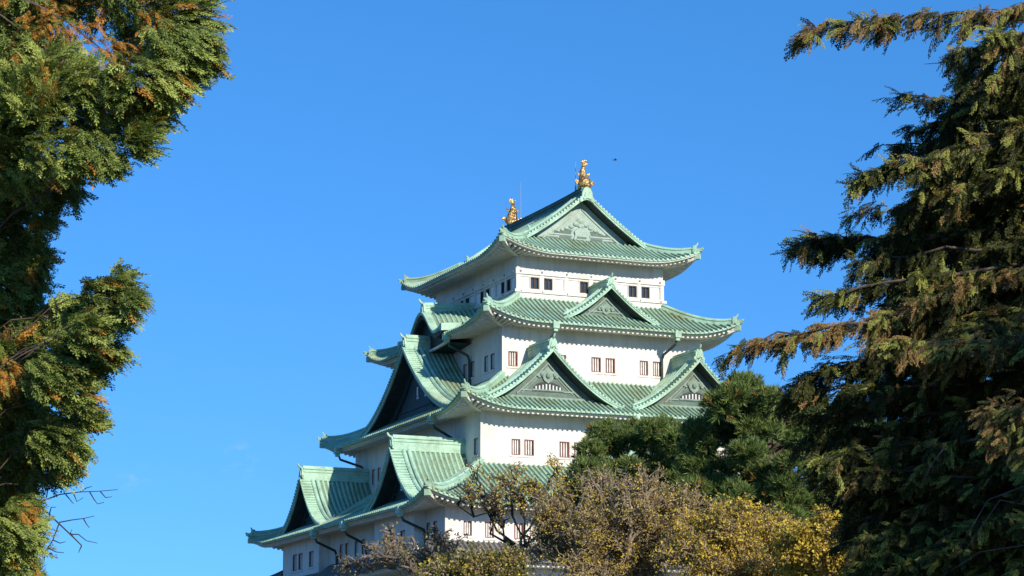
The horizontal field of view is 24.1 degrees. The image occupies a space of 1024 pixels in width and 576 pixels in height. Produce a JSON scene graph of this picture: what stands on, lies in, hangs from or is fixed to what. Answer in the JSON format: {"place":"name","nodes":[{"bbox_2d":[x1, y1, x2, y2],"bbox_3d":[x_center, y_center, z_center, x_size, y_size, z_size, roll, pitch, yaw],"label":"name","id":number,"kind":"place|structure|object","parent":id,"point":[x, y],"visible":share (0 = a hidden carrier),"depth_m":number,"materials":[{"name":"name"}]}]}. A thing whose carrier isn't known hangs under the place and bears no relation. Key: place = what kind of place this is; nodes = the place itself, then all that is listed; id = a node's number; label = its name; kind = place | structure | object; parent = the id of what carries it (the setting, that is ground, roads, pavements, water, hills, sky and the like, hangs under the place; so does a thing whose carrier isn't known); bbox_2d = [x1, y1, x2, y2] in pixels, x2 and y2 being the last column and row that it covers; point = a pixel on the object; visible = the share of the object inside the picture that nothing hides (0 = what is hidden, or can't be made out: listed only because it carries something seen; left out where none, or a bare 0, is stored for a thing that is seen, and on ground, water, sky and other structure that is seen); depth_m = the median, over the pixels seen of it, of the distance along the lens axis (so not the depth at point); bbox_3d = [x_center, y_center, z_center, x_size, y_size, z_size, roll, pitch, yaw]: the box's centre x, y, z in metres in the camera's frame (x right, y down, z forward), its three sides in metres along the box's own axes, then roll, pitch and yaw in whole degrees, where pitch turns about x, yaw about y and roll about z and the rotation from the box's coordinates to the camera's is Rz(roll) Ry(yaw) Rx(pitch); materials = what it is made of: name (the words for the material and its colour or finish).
{"place":"outdoors","nodes":[
{"label":"outdoors","id":0,"kind":"place"},
{"bbox_2d":[30,558,47,575],"bbox_3d":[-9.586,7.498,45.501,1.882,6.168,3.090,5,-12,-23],"label":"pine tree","id":1,"kind":"object","parent":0,"point":[41,564],"visible":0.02,"depth_m":46.09,"materials":[{"name":"green plant"}]},
{"bbox_2d":[0,0,237,575],"bbox_3d":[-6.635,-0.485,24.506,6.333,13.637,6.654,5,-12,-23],"label":"cypress tree","id":2,"kind":"object","parent":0,"point":[178,55],"visible":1,"depth_m":23.42,"materials":[{"name":"green plant"}]},
{"bbox_2d":[331,521,467,575],"bbox_3d":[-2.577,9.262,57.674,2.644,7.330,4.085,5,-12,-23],"label":"autumn tree","id":3,"kind":"object","parent":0,"point":[387,558],"visible":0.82,"depth_m":57.94,"materials":[{"name":"beige plant"}]},
{"bbox_2d":[411,538,549,575],"bbox_3d":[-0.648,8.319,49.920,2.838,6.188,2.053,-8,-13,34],"label":"autumn tree","id":4,"kind":"object","parent":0,"point":[505,561],"visible":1,"depth_m":50.18,"materials":[{"name":"brown plant"}]},
{"bbox_2d":[245,159,756,575],"bbox_3d":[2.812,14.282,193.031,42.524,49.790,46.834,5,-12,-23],"label":"castle keep","id":5,"kind":"structure","parent":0,"point":[530,340],"depth_m":185.15,"materials":[{"name":"paint"}]},
{"bbox_2d":[447,451,576,574],"bbox_3d":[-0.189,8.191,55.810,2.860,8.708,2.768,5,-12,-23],"label":"autumn tree","id":6,"kind":"object","parent":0,"point":[496,507],"visible":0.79,"depth_m":56.03,"materials":[{"name":"brown plant"}]},
{"bbox_2d":[3,0,1023,575],"label":"sky","id":7,"kind":"structure","parent":0,"point":[352,148],"materials":[{"name":"blue"}]},
{"bbox_2d":[518,457,711,575],"bbox_3d":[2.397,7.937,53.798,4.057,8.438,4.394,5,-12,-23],"label":"autumn tree","id":8,"kind":"object","parent":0,"point":[576,544],"visible":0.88,"depth_m":53.65,"materials":[{"name":"brown plant"}]},
{"bbox_2d":[552,412,720,562],"bbox_3d":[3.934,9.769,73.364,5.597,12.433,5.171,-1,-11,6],"label":"pine tree","id":9,"kind":"object","parent":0,"point":[657,436],"visible":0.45,"depth_m":73.23,"materials":[{"name":"green plant"}]},
{"bbox_2d":[646,492,808,575],"bbox_3d":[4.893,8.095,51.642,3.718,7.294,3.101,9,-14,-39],"label":"autumn tree","id":10,"kind":"object","parent":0,"point":[720,540],"visible":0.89,"depth_m":51.59,"materials":[{"name":"yellow plant"}]},
{"bbox_2d":[671,369,886,527],"bbox_3d":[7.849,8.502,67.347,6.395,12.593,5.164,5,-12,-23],"label":"pine tree","id":11,"kind":"object","parent":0,"point":[766,477],"visible":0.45,"depth_m":67.10,"materials":[{"name":"green plant"}]},
{"bbox_2d":[762,500,851,575],"bbox_3d":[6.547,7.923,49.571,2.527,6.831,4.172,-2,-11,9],"label":"autumn tree","id":12,"kind":"object","parent":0,"point":[801,550],"visible":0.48,"depth_m":48.86,"materials":[{"name":"yellow plant"}]},
{"bbox_2d":[711,2,1023,575],"bbox_3d":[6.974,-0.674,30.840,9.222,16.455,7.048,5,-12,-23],"label":"drooping conifer","id":13,"kind":"object","parent":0,"point":[932,484],"visible":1,"depth_m":29.80,"materials":[{"name":"green plant"}]}
]}

